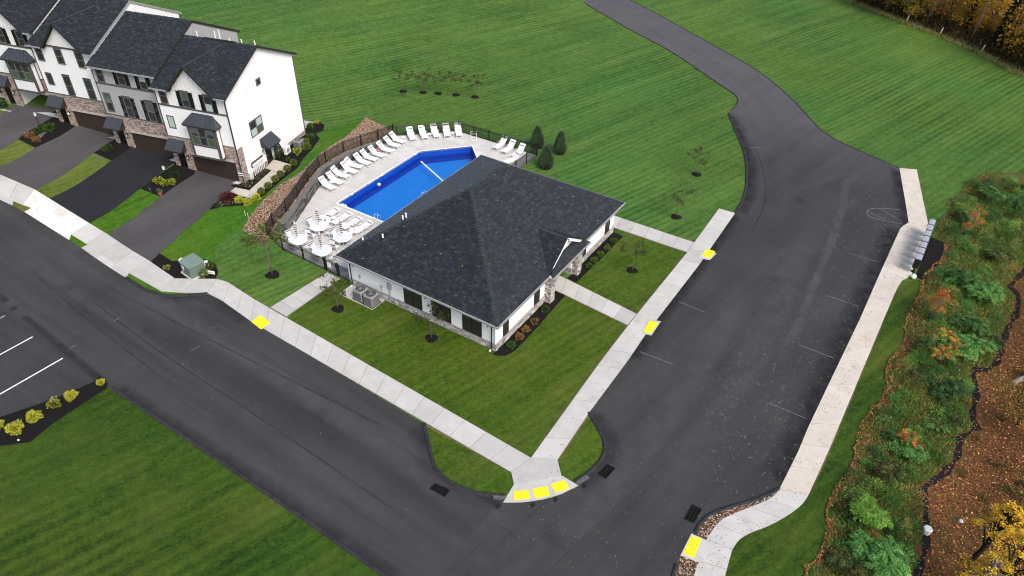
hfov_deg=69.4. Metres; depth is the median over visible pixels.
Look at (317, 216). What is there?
closed parasol
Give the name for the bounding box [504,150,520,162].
sun lounger
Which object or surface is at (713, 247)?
road edge seal
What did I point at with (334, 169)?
sun lounger
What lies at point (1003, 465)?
clumps
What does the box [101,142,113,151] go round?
shrub
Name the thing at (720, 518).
gravel
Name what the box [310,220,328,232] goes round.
dining table
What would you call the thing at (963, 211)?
frond shrub
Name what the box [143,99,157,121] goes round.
window
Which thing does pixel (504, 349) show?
mulch bed
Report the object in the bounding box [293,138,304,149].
condenser
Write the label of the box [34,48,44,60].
window
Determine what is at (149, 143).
garage door
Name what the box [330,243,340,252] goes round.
patio chair
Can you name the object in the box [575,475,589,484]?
kerb stone
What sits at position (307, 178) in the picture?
fence
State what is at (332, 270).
pool gate
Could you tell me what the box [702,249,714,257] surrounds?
tactile pad
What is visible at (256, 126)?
window
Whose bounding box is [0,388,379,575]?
lawn
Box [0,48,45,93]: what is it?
bay window
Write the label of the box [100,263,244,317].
road edge seal
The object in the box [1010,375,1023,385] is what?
fallen log
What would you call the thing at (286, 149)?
heat pump
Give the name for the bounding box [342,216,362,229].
sun lounger
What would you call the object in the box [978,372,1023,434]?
tree
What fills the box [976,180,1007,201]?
frond shrub
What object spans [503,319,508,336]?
window
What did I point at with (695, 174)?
mulch ring
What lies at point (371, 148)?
sun lounger
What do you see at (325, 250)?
dining table
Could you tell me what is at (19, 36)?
window
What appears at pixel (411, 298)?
window
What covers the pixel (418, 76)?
young tree
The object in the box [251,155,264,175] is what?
meter bank
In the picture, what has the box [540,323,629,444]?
worn edge
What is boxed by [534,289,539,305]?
window
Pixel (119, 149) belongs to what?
mulch bed
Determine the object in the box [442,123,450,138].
sun lounger
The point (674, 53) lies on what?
kerb
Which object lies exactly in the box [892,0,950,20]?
forest tree
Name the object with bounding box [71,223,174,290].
sidewalk
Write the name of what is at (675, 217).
mulch ring
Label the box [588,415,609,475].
road edge seal
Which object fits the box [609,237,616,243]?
shrub
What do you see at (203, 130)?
bay window
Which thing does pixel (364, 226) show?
sun lounger
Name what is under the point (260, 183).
path
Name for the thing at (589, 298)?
sidewalk
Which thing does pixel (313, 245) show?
patio chair
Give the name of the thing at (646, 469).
corner leaves
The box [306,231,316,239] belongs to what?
patio chair
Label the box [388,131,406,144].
sun lounger
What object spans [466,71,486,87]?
young tree
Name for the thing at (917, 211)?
sidewalk
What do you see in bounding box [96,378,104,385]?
shrub
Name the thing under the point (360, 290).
condenser
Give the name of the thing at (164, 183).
shrub
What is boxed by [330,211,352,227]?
sun lounger
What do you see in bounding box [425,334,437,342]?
mulch ring
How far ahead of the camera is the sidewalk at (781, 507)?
42.98 m
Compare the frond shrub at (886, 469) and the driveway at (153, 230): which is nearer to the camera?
the frond shrub at (886, 469)
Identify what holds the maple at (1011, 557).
on the forest floor at (963, 499)
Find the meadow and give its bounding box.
[811,172,1023,575]
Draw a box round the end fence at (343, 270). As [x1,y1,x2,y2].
[337,263,348,279]
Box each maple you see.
[217,190,234,202]
[953,550,1017,575]
[964,500,1023,565]
[970,523,1023,575]
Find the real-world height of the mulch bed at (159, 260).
0.068 m
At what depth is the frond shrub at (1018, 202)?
69.40 m
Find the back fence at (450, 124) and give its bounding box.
[392,121,537,153]
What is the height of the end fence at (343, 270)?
1.555 m
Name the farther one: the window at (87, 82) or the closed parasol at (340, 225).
the window at (87, 82)
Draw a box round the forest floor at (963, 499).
[912,268,1023,575]
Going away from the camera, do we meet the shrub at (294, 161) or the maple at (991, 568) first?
the maple at (991, 568)
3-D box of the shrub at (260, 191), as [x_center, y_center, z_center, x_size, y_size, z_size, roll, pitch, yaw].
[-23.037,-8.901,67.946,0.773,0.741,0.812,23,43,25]
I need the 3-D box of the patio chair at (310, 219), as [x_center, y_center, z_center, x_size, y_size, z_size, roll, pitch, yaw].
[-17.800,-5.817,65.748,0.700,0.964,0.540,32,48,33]
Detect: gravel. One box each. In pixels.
[676,556,698,575]
[693,493,774,537]
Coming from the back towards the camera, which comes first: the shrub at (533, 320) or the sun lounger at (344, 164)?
the sun lounger at (344, 164)
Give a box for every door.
[5,87,15,103]
[60,108,69,122]
[73,111,113,134]
[117,130,127,143]
[132,133,173,157]
[178,153,187,166]
[193,155,239,181]
[265,149,272,163]
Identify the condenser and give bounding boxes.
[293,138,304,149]
[352,284,368,303]
[363,289,381,308]
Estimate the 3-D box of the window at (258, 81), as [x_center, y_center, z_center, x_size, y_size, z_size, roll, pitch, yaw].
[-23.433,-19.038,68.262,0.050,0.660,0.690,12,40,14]
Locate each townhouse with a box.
[0,0,59,117]
[24,0,181,138]
[84,10,239,161]
[148,30,305,184]
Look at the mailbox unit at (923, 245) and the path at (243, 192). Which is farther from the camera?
the path at (243, 192)
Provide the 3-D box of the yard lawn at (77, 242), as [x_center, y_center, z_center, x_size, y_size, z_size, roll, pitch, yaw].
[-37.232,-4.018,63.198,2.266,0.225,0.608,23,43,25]
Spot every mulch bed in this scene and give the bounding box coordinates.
[0,376,107,445]
[19,110,74,147]
[94,139,130,159]
[140,158,194,195]
[151,253,217,278]
[210,192,256,209]
[230,169,270,189]
[253,166,297,199]
[274,122,324,166]
[493,291,564,355]
[565,232,622,281]
[916,237,944,278]
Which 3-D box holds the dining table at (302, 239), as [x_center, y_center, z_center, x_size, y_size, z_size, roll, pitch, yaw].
[-18.327,-3.855,63.450,1.628,0.731,1.628,23,43,25]
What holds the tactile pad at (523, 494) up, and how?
on the sidewalk at (531, 485)
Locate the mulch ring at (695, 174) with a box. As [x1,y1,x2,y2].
[692,172,700,176]
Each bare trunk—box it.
[945,0,955,32]
[971,0,989,36]
[1001,8,1023,55]
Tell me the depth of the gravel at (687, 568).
40.41 m
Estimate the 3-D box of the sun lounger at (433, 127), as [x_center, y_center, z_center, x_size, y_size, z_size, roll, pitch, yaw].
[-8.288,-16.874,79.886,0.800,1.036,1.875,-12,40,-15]
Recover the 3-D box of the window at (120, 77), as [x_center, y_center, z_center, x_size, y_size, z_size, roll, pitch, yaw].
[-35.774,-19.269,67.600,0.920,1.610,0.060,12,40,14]
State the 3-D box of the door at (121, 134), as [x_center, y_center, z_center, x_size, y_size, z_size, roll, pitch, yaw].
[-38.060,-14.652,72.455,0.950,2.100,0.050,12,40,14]
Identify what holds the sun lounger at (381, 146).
on the pool deck
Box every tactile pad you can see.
[251,315,269,328]
[514,490,529,499]
[532,486,549,497]
[551,480,568,492]
[643,321,657,333]
[684,536,700,557]
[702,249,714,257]
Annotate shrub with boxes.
[0,100,8,108]
[3,419,23,435]
[23,131,35,139]
[25,409,42,423]
[32,136,39,142]
[33,126,46,135]
[42,122,54,131]
[45,396,61,408]
[63,389,78,401]
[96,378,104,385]
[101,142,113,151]
[152,176,162,184]
[160,179,168,185]
[163,264,169,269]
[166,178,175,185]
[168,170,179,179]
[198,268,208,277]
[205,262,214,269]
[234,194,243,202]
[243,198,252,206]
[251,192,260,200]
[257,187,264,194]
[264,181,271,188]
[271,175,278,181]
[276,170,283,176]
[283,165,290,171]
[289,159,296,165]
[291,147,301,154]
[302,141,311,150]
[305,122,312,132]
[306,132,314,139]
[506,341,515,349]
[515,332,524,339]
[521,325,530,332]
[529,317,538,325]
[541,305,549,312]
[585,262,593,268]
[591,256,597,262]
[596,251,604,256]
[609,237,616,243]
[823,546,868,575]
[843,528,915,575]
[848,493,892,529]
[872,458,910,483]
[888,428,929,462]
[910,362,969,403]
[919,412,961,434]
[920,327,963,364]
[946,268,985,287]
[948,311,991,335]
[955,206,978,219]
[955,334,997,360]
[965,279,1004,303]
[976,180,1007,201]
[976,332,1008,350]
[984,247,1014,263]
[1006,193,1023,209]
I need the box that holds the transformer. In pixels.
[178,253,205,280]
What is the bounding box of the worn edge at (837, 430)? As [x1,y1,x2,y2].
[817,329,879,475]
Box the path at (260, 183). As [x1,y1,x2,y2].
[249,170,280,198]
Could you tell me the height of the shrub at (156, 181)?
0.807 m
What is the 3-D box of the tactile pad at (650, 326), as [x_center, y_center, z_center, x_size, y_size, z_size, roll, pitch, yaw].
[10.506,2.974,56.024,0.650,0.044,1.535,19,42,21]
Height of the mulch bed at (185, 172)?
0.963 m
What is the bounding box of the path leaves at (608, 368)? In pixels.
[527,220,715,485]
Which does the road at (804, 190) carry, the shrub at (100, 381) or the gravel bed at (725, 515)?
the gravel bed at (725, 515)
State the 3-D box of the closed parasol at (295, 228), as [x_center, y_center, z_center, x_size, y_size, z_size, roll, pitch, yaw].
[-18.313,-4.616,62.848,0.440,2.660,0.440,23,43,25]
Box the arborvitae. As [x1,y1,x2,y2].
[274,143,282,159]
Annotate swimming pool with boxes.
[336,145,476,221]
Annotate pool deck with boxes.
[278,133,535,279]
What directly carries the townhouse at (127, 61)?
on the ground at (634, 116)
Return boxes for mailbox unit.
[911,253,922,272]
[915,247,924,257]
[916,241,927,254]
[919,236,929,246]
[921,230,931,241]
[924,224,933,233]
[926,219,935,228]
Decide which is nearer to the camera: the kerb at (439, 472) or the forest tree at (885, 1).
the kerb at (439, 472)
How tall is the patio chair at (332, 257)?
0.964 m
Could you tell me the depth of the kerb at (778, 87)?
90.19 m
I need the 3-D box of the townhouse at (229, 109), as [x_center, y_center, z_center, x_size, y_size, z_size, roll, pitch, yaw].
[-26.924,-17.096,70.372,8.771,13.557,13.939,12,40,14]
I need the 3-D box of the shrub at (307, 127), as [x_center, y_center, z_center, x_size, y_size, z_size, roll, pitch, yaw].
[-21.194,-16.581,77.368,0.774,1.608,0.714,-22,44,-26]
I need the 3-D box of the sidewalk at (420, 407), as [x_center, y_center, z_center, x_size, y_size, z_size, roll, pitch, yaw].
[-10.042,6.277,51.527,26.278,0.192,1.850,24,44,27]
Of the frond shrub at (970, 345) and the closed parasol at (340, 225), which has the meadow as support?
the frond shrub at (970, 345)
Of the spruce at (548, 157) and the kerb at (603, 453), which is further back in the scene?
the spruce at (548, 157)
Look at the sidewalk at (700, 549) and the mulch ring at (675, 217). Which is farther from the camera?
the mulch ring at (675, 217)
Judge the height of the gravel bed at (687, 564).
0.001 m
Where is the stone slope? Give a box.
[243,117,390,242]
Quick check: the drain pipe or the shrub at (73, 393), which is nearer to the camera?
the drain pipe
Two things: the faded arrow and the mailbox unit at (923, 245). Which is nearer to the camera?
the mailbox unit at (923, 245)
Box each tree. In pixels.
[232,220,289,273]
[317,270,349,307]
[390,69,414,88]
[409,67,430,89]
[412,301,448,337]
[424,71,448,89]
[446,70,468,91]
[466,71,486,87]
[618,240,648,269]
[660,180,697,215]
[687,146,709,173]
[869,0,902,7]
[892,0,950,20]
[896,0,946,11]
[903,0,968,22]
[936,0,999,24]
[944,0,1009,34]
[959,0,1023,34]
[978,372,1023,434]
[989,0,1023,40]
[997,1,1023,62]
[999,0,1023,46]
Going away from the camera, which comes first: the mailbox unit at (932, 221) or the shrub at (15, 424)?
the shrub at (15, 424)
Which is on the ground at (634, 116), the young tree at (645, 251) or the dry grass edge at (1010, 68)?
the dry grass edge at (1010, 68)
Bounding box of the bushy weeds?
[824,173,1023,575]
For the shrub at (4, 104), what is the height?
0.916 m
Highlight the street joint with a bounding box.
[0,296,98,377]
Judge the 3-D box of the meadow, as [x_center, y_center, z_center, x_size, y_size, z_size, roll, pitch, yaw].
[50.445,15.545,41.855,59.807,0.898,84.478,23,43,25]
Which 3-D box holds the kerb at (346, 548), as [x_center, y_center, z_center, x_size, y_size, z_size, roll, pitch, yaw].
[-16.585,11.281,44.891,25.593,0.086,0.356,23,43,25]
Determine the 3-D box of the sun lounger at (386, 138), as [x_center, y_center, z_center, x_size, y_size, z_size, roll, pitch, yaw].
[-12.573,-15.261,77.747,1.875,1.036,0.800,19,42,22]
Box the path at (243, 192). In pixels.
[230,187,251,198]
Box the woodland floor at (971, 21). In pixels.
[848,0,1023,74]
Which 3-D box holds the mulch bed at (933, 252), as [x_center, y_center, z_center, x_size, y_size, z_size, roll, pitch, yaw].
[36.098,-2.526,63.633,1.370,0.036,7.248,23,43,25]
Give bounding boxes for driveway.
[0,103,53,149]
[0,125,113,189]
[50,146,173,222]
[109,170,234,261]
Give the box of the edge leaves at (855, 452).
[804,244,953,575]
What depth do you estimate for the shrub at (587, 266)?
61.71 m
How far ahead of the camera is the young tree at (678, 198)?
66.75 m
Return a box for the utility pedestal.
[248,171,253,179]
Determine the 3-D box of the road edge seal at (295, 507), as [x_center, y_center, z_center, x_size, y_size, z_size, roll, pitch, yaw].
[-16.309,11.056,45.245,25.593,0.001,0.867,23,43,25]
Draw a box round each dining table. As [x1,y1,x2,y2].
[288,234,307,247]
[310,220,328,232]
[312,245,331,256]
[333,231,351,246]
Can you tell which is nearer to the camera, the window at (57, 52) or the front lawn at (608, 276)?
the front lawn at (608, 276)
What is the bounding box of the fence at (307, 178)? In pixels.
[264,124,393,233]
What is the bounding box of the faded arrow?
[866,208,900,223]
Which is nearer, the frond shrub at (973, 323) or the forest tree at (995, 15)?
the frond shrub at (973, 323)
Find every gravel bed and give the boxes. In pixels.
[677,556,697,575]
[692,494,774,538]
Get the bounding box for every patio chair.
[284,229,293,238]
[302,227,310,241]
[303,242,312,250]
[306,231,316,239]
[307,216,314,227]
[309,240,317,249]
[323,214,331,227]
[324,228,333,238]
[328,238,335,249]
[328,253,337,263]
[329,226,336,238]
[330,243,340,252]
[347,225,354,238]
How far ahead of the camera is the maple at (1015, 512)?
39.44 m
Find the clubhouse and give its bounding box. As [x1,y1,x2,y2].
[334,155,625,351]
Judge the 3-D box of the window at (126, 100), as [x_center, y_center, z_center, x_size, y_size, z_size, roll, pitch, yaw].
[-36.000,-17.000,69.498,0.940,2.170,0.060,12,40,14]
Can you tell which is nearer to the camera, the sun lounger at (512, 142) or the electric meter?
the electric meter
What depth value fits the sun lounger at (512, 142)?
77.49 m
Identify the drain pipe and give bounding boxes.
[922,524,932,535]
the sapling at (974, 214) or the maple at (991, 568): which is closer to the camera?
the maple at (991, 568)
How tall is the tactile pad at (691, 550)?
0.044 m
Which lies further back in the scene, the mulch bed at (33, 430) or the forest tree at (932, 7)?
the forest tree at (932, 7)
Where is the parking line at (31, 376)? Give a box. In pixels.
[0,358,62,393]
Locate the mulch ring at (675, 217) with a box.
[671,214,681,219]
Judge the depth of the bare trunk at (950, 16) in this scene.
105.47 m
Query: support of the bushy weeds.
on the meadow
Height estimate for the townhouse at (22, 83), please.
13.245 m
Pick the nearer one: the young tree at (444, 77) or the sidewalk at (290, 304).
the sidewalk at (290, 304)
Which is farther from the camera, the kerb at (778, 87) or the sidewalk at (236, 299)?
the kerb at (778, 87)
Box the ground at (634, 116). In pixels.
[0,0,1023,570]
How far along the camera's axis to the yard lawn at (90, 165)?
69.65 m
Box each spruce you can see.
[529,125,544,147]
[538,144,554,168]
[553,130,567,154]
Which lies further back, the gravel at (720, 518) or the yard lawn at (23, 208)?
the yard lawn at (23, 208)
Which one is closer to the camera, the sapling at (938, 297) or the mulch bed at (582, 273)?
the sapling at (938, 297)
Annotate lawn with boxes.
[0,140,33,166]
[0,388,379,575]
[12,202,29,211]
[36,153,110,198]
[70,235,86,247]
[91,189,158,232]
[127,273,184,293]
[160,116,366,269]
[288,280,625,456]
[426,425,511,494]
[558,415,602,480]
[575,228,685,313]
[725,280,921,575]
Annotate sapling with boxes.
[924,284,956,314]
[960,203,988,231]
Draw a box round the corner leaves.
[484,350,776,567]
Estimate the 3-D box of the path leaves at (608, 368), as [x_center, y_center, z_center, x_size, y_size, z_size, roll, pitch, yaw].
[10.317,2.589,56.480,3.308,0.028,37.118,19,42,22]
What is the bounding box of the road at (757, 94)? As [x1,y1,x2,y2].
[583,0,840,142]
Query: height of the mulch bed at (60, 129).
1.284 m
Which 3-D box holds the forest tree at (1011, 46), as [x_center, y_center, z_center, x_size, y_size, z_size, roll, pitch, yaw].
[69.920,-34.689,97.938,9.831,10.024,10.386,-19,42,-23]
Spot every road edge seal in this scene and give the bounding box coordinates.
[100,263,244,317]
[142,404,381,568]
[421,439,497,502]
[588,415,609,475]
[632,216,735,354]
[731,116,750,199]
[776,231,896,479]
[894,172,907,223]
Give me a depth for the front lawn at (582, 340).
53.15 m
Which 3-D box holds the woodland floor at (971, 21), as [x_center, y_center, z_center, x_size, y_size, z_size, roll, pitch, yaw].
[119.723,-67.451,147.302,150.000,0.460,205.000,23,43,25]
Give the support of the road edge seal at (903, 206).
on the road at (804, 190)
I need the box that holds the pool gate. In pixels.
[324,258,338,275]
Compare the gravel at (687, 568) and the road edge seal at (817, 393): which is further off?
the road edge seal at (817, 393)
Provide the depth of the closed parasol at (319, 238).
61.27 m
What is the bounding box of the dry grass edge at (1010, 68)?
[844,0,1023,79]
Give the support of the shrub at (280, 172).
on the mulch bed at (293, 168)
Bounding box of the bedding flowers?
[240,169,265,187]
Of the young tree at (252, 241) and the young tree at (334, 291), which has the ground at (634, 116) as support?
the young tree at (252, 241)
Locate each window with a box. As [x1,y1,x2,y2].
[0,27,6,43]
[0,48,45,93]
[13,29,25,46]
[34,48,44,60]
[44,72,54,84]
[52,47,65,64]
[61,74,75,95]
[72,50,86,68]
[82,78,96,99]
[94,69,105,82]
[102,92,115,111]
[116,73,126,85]
[121,95,135,117]
[137,76,148,90]
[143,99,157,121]
[158,91,168,103]
[166,115,176,128]
[179,90,190,107]
[181,112,226,161]
[202,94,213,112]
[249,115,263,137]
[255,77,260,86]
[403,288,422,310]
[431,300,450,323]
[462,314,481,337]
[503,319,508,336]
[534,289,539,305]
[604,220,609,234]
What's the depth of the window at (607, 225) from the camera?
64.58 m
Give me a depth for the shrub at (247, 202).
66.43 m
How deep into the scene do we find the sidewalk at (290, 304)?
58.33 m
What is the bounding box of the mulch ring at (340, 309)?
[331,305,343,312]
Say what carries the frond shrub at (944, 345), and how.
on the meadow
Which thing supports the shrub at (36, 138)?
on the mulch bed at (60, 129)
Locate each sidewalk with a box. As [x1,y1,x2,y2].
[0,175,33,204]
[0,196,13,204]
[23,189,87,233]
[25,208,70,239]
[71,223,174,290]
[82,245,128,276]
[161,278,216,292]
[208,279,253,320]
[252,299,530,471]
[271,272,339,316]
[503,475,577,502]
[511,458,560,484]
[531,209,734,459]
[555,275,636,324]
[613,216,693,251]
[643,319,660,334]
[680,533,706,561]
[694,539,731,575]
[699,249,716,259]
[707,489,807,549]
[780,276,909,494]
[878,222,927,278]
[899,168,927,221]
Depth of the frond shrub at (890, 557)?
40.17 m
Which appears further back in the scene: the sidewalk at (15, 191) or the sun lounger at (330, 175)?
the sun lounger at (330, 175)
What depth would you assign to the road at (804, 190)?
52.25 m
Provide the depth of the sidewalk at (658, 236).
65.86 m
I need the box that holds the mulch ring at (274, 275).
[264,270,278,278]
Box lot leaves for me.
[704,180,897,494]
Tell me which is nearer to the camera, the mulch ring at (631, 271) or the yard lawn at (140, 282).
the yard lawn at (140, 282)
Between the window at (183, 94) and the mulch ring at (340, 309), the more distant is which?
the window at (183, 94)
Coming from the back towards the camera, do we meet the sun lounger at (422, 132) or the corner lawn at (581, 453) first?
the sun lounger at (422, 132)
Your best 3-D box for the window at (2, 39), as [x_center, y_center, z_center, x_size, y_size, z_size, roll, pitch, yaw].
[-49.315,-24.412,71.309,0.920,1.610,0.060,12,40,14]
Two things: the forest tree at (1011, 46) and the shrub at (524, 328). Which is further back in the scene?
the forest tree at (1011, 46)
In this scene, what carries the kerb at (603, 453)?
on the road at (804, 190)
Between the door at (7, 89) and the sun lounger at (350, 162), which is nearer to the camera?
the sun lounger at (350, 162)
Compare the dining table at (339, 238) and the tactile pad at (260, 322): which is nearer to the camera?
the tactile pad at (260, 322)
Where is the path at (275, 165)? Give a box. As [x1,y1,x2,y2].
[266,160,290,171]
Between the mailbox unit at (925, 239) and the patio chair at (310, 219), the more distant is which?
the patio chair at (310, 219)
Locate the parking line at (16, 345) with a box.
[0,336,32,354]
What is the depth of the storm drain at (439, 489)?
44.23 m
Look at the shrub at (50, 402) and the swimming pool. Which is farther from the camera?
the swimming pool
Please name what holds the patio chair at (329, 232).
on the pool deck
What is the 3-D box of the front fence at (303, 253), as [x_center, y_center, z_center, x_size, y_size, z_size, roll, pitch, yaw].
[-18.223,-3.371,62.048,6.844,2.302,0.190,23,43,26]
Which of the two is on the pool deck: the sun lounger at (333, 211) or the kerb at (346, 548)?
the sun lounger at (333, 211)
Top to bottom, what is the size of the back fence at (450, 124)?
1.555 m
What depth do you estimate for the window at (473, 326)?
53.83 m
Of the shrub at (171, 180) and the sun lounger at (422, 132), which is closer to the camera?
the shrub at (171, 180)
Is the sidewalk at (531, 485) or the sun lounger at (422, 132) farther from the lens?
the sun lounger at (422, 132)
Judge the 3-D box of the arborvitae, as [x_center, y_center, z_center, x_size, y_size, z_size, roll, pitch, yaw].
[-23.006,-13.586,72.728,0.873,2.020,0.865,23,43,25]
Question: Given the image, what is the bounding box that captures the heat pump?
[283,144,290,155]
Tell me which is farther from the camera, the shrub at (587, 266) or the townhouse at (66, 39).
the townhouse at (66, 39)
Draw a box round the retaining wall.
[273,134,396,240]
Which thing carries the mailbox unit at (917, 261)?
on the sidewalk at (913, 235)
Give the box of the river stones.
[243,117,390,239]
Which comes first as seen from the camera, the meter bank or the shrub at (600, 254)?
the shrub at (600, 254)
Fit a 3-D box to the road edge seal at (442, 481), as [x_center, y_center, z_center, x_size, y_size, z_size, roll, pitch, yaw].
[-4.076,11.297,45.223,2.827,0.001,9.020,-31,48,-34]
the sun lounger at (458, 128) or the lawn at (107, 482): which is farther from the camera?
the sun lounger at (458, 128)
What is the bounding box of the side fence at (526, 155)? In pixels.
[511,145,537,167]
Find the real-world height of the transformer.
1.400 m
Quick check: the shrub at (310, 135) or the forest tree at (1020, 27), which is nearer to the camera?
the shrub at (310, 135)
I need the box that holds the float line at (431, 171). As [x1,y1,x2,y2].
[420,161,442,180]
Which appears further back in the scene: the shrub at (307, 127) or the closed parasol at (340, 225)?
the shrub at (307, 127)
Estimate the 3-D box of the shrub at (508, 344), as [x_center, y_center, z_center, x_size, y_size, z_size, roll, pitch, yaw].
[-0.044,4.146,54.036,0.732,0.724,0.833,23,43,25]
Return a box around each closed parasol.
[293,221,301,247]
[315,208,322,233]
[318,231,325,257]
[339,218,345,244]
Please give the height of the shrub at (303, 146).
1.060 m
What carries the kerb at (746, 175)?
on the road at (804, 190)
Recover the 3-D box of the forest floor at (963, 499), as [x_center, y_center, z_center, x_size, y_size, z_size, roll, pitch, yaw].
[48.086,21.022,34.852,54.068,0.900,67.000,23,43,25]
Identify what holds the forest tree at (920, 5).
on the woodland floor at (971, 21)
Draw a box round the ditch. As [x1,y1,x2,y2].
[913,268,1023,575]
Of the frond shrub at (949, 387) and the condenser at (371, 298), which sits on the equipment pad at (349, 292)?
the condenser at (371, 298)
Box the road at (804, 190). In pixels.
[441,109,908,575]
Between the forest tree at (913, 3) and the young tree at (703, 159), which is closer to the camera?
the young tree at (703, 159)
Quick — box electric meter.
[387,282,391,302]
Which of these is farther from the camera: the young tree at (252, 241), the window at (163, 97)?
the window at (163, 97)
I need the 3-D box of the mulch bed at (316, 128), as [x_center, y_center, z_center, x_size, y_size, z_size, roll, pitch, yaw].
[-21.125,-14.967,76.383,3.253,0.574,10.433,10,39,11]
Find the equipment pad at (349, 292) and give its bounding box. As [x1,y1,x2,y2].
[340,285,384,309]
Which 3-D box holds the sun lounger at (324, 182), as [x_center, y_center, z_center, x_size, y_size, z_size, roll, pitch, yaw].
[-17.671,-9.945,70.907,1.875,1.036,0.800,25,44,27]
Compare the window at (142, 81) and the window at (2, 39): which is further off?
the window at (2, 39)
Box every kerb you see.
[111,386,389,575]
[124,276,206,296]
[421,423,505,496]
[574,411,606,481]
[585,3,737,108]
[631,0,898,167]
[671,563,678,575]
[693,487,779,535]
[728,112,747,213]
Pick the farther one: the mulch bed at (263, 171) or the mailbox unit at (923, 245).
the mulch bed at (263, 171)
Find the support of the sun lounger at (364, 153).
on the pool deck
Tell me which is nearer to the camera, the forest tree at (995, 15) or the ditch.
the ditch
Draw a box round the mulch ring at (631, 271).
[626,267,638,273]
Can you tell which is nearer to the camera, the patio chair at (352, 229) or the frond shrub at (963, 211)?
the patio chair at (352, 229)
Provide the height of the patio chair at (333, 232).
0.964 m
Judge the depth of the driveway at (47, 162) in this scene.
71.29 m
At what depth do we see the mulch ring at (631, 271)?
61.58 m
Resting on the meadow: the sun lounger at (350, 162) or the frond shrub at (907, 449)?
the frond shrub at (907, 449)
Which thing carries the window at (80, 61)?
in the townhouse at (66, 39)
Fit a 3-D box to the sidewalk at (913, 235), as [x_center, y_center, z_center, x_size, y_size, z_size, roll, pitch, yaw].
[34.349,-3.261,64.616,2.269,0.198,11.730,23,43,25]
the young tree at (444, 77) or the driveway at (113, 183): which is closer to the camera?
the driveway at (113, 183)
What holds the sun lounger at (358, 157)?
on the pool deck
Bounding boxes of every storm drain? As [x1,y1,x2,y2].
[429,483,449,496]
[597,464,614,478]
[684,504,701,522]
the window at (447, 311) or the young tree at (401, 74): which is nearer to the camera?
the window at (447, 311)
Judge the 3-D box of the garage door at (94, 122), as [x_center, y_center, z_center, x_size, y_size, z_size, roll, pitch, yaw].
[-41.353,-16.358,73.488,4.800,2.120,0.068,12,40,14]
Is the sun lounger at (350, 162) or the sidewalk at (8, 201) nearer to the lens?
the sidewalk at (8, 201)
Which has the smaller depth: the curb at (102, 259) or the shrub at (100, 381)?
the shrub at (100, 381)
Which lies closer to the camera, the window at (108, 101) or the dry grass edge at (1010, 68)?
the window at (108, 101)
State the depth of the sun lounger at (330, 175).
71.74 m
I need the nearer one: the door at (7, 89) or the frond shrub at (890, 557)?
the frond shrub at (890, 557)
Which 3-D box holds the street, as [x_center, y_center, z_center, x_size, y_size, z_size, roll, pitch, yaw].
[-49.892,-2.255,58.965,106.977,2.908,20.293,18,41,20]
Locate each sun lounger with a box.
[318,175,337,192]
[320,207,340,219]
[325,170,344,187]
[330,165,350,178]
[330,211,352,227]
[340,160,359,175]
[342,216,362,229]
[344,156,364,170]
[353,152,371,166]
[353,220,373,236]
[360,148,377,163]
[367,144,386,158]
[376,140,393,154]
[383,135,401,148]
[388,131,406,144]
[406,126,416,141]
[418,125,428,140]
[430,124,440,139]
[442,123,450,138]
[454,122,462,138]
[492,136,506,150]
[501,139,515,154]
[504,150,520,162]
[510,143,525,157]
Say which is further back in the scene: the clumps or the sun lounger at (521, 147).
the sun lounger at (521, 147)
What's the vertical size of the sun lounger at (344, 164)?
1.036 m
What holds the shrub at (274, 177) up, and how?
on the mulch bed at (293, 168)
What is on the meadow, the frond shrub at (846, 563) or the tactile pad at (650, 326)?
the frond shrub at (846, 563)
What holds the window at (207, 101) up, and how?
in the townhouse at (229, 109)
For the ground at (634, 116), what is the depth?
90.92 m
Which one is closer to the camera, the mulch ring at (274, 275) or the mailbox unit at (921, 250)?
the mulch ring at (274, 275)
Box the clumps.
[956,298,1023,571]
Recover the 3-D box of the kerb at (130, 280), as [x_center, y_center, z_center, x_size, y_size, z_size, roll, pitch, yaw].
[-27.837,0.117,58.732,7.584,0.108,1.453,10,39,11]
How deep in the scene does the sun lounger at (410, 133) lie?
79.53 m
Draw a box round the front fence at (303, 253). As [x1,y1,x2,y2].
[266,225,325,269]
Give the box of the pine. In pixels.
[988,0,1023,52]
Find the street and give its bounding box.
[0,200,499,575]
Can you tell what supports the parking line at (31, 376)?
on the street
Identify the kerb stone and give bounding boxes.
[493,495,506,499]
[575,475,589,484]
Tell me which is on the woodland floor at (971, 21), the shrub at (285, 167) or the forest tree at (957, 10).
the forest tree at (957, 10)
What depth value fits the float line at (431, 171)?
75.39 m
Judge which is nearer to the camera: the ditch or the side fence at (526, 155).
the ditch
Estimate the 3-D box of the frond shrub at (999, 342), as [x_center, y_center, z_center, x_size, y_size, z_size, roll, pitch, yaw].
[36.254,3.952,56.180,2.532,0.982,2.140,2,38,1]
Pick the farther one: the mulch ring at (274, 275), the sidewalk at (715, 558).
the mulch ring at (274, 275)
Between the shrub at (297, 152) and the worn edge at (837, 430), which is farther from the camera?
the shrub at (297, 152)
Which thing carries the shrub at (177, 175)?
on the mulch bed at (185, 172)
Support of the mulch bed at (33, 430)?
on the lawn at (107, 482)

